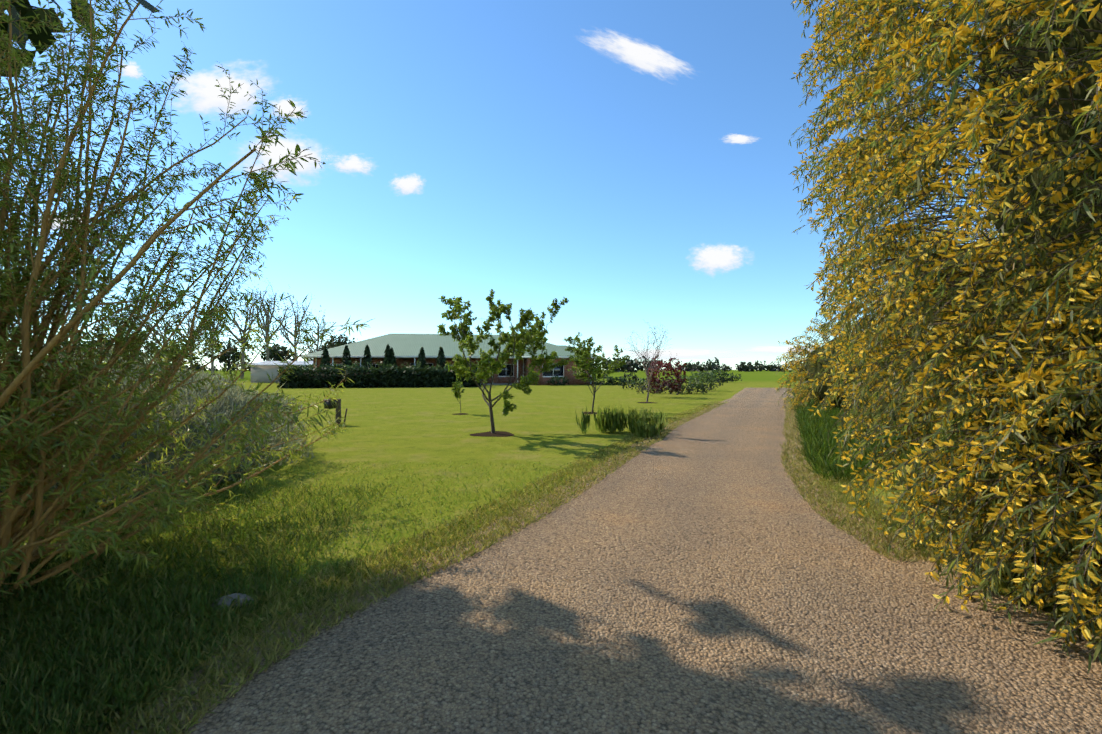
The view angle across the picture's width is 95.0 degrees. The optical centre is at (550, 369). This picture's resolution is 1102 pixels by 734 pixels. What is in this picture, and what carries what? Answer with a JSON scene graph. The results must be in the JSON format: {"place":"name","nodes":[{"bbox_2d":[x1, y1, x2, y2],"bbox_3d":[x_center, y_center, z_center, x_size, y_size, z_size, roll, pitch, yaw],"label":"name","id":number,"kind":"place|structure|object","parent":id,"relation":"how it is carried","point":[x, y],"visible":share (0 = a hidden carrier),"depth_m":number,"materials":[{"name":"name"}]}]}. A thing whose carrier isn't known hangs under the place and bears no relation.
{"place":"outdoors","nodes":[
{"label":"outdoors","id":0,"kind":"place"},
{"bbox_2d":[39,214,81,229],"bbox_3d":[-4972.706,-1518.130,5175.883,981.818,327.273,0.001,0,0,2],"label":"cloud","id":1,"kind":"structure","parent":0,"point":[56,224],"depth_m":5178.92,"materials":[{"name":"white"}]},
{"bbox_2d":[118,62,141,77],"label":"cloud","id":2,"kind":"structure","parent":0,"point":[130,70],"depth_m":5151.75,"materials":[{"name":"white"}]},
{"bbox_2d":[174,65,302,120],"bbox_3d":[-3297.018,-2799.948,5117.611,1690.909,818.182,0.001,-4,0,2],"label":"cloud","id":3,"kind":"structure","parent":0,"point":[203,91],"depth_m":5119.81,"materials":[{"name":"white"}]},
{"bbox_2d":[241,134,328,183],"bbox_3d":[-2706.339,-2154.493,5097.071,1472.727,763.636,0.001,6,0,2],"label":"cloud","id":4,"kind":"structure","parent":0,"point":[278,151],"depth_m":5096.47,"materials":[{"name":"white"}]},
{"bbox_2d":[272,99,305,122],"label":"cloud","id":5,"kind":"structure","parent":0,"point":[285,106],"depth_m":5095.22,"materials":[{"name":"white"}]},
{"bbox_2d":[334,155,371,173],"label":"cloud","id":6,"kind":"structure","parent":0,"point":[354,163],"depth_m":5072.10,"materials":[{"name":"white"}]},
{"bbox_2d":[392,175,422,193],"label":"cloud","id":7,"kind":"structure","parent":0,"point":[409,184],"depth_m":5052.53,"materials":[{"name":"white"}]},
{"bbox_2d":[313,358,593,384],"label":"house walls","id":8,"kind":"structure","parent":0,"point":[542,380],"depth_m":55.54,"materials":[{"name":"brown brick"}]},
{"bbox_2d":[330,364,562,375],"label":"house glass","id":9,"kind":"object","parent":8,"relation":"in","point":[557,371],"depth_m":55.45,"materials":[{"name":"glass"}]},
{"bbox_2d":[301,334,592,355],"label":"house roof","id":10,"kind":"structure","parent":8,"relation":"on","point":[409,344],"depth_m":56.67,"materials":[{"name":"metal"}]},
{"bbox_2d":[300,356,601,383],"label":"house trim","id":11,"kind":"structure","parent":8,"relation":"attached to","point":[360,357],"depth_m":54.01,"materials":[{"name":"white paint"}]},
{"bbox_2d":[0,0,998,369],"label":"sky","id":12,"kind":"structure","parent":0,"point":[550,165],"materials":[{"name":"blue"}]},
{"bbox_2d":[437,289,569,432],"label":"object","id":13,"kind":"object","parent":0,"point":[524,336],"depth_m":12.26,"materials":[{"name":"green plant"}]},
{"bbox_2d":[0,370,1100,733],"bbox_3d":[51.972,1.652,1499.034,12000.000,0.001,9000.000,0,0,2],"label":"ground","id":14,"kind":"structure","parent":0,"point":[394,428],"depth_m":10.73,"materials":[{"name":"green plant"}]},
{"bbox_2d":[0,336,315,512],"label":"grey bush","id":15,"kind":"object","parent":14,"relation":"on","point":[232,392],"depth_m":7.47,"materials":[{"name":"plant"}]},
{"bbox_2d":[0,0,372,605],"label":"willow","id":16,"kind":"object","parent":14,"relation":"on","point":[170,503],"depth_m":3.81,"materials":[{"name":"green plant"}]},
{"bbox_2d":[210,593,252,610],"bbox_3d":[-2.208,1.622,3.504,0.223,0.120,0.220,0,0,27],"label":"stone","id":17,"kind":"object","parent":14,"relation":"on","point":[234,596],"visible":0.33,"depth_m":3.47,"materials":[{"name":"grey stone"}]},
{"bbox_2d":[251,366,312,382],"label":"shed","id":18,"kind":"structure","parent":14,"relation":"on","point":[259,374],"depth_m":64.76,"materials":[{"name":"beige"}]},
{"bbox_2d":[251,361,312,365],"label":"shed roof","id":19,"kind":"structure","parent":18,"relation":"on","point":[271,363],"depth_m":66.31,"materials":[{"name":"grey metal"}]},
{"bbox_2d":[0,0,806,378],"bbox_3d":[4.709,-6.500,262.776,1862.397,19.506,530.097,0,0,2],"label":"foliage","id":20,"kind":"object","parent":14,"relation":"on","point":[630,366],"depth_m":89.44,"materials":[{"name":"green plant"}]},
{"bbox_2d":[451,378,464,412],"bbox_3d":[-3.454,0.983,18.758,0.500,1.340,0.873,0,0,-19],"label":"sapling","id":21,"kind":"object","parent":14,"relation":"on","point":[456,389],"depth_m":18.72,"materials":[{"name":"green plant"}]},
{"bbox_2d":[446,365,512,384],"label":"house slab","id":22,"kind":"structure","parent":14,"relation":"on","point":[493,383],"depth_m":56.30,"materials":[{"name":"grey concrete"}]},
{"bbox_2d":[276,344,741,394],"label":"shrubs","id":23,"kind":"object","parent":14,"relation":"on","point":[389,374],"visible":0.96,"depth_m":46.60,"materials":[{"name":"green plant"}]},
{"bbox_2d":[453,402,654,436],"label":"mulch","id":24,"kind":"object","parent":14,"relation":"on","point":[499,433],"visible":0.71,"depth_m":12.93,"materials":[{"name":"brown"}]},
{"bbox_2d":[625,322,678,401],"bbox_3d":[5.054,-0.432,25.156,3.037,4.178,3.564,0,0,2],"label":"tree","id":25,"kind":"object","parent":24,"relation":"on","point":[646,357],"visible":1,"depth_m":25.21,"materials":[{"name":"brown plant"}]},
{"bbox_2d":[335,358,778,424],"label":"wooden props","id":26,"kind":"object","parent":14,"relation":"on","point":[338,412],"visible":0.81,"depth_m":15.01,"materials":[{"name":"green wood"}]},
{"bbox_2d":[324,382,803,408],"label":"painted props","id":27,"kind":"object","parent":14,"relation":"on","point":[329,404],"visible":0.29,"depth_m":14.97,"materials":[{"name":"paint"}]},
{"bbox_2d":[564,332,630,411],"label":"lawn tree leaves","id":28,"kind":"object","parent":14,"relation":"on","point":[578,360],"depth_m":19.13,"materials":[{"name":"green plant"}]},
{"bbox_2d":[575,404,657,433],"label":"ornamental grass","id":29,"kind":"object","parent":14,"relation":"on","point":[612,421],"depth_m":13.06,"materials":[{"name":"green plant"}]},
{"bbox_2d":[625,408,667,433],"bbox_3d":[2.557,1.334,13.455,1.238,0.636,1.364,0,0,2],"label":"agapanthus","id":30,"kind":"object","parent":14,"relation":"on","point":[660,422],"visible":0.35,"depth_m":13.38,"materials":[{"name":"green plant"}]},
{"bbox_2d":[632,415,662,437],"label":"ornamental grass","id":31,"kind":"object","parent":14,"relation":"on","point":[640,427],"depth_m":12.21,"materials":[{"name":"green plant"}]},
{"bbox_2d":[775,311,903,411],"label":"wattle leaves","id":32,"kind":"object","parent":14,"relation":"on","point":[797,370],"depth_m":19.46,"materials":[{"name":"green plant"}]},
{"bbox_2d":[789,0,1101,591],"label":"wattle","id":33,"kind":"object","parent":14,"relation":"on","point":[936,166],"depth_m":3.91,"materials":[{"name":"yellow plant"}]},
{"bbox_2d":[818,203,1023,431],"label":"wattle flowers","id":34,"kind":"object","parent":33,"relation":"attached to","point":[985,238],"depth_m":12.22,"materials":[{"name":"yellow plant"}]},
{"bbox_2d":[843,154,1101,672],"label":"flowering shrub","id":35,"kind":"object","parent":14,"relation":"on","point":[1081,578],"depth_m":3.15,"materials":[{"name":"yellow plant"}]},
{"bbox_2d":[106,388,1101,733],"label":"driveway","id":36,"kind":"structure","parent":0,"point":[710,572],"depth_m":3.12,"materials":[{"name":"grey gravel"}]},
{"bbox_2d":[589,32,688,76],"bbox_3d":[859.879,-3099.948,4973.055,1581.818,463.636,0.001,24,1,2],"label":"cloud","id":37,"kind":"structure","parent":0,"point":[647,58],"depth_m":4972.66,"materials":[{"name":"white"}]},
{"bbox_2d":[621,349,741,358],"bbox_3d":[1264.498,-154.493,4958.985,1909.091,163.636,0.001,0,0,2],"label":"cloud","id":38,"kind":"structure","parent":0,"point":[689,353],"depth_m":4958.07,"materials":[{"name":"white"}]},
{"bbox_2d":[692,245,741,274],"bbox_3d":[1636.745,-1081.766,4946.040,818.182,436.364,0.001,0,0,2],"label":"cloud","id":39,"kind":"structure","parent":0,"point":[710,259],"depth_m":4946.26,"materials":[{"name":"white"}]},
{"bbox_2d":[726,134,756,143],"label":"cloud","id":40,"kind":"structure","parent":0,"point":[740,139],"depth_m":4938.86,"materials":[{"name":"white"}]},
{"bbox_2d":[741,346,812,353],"bbox_3d":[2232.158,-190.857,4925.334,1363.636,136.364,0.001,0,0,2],"label":"cloud","id":41,"kind":"structure","parent":0,"point":[770,349],"depth_m":4928.48,"materials":[{"name":"white"}]}
]}

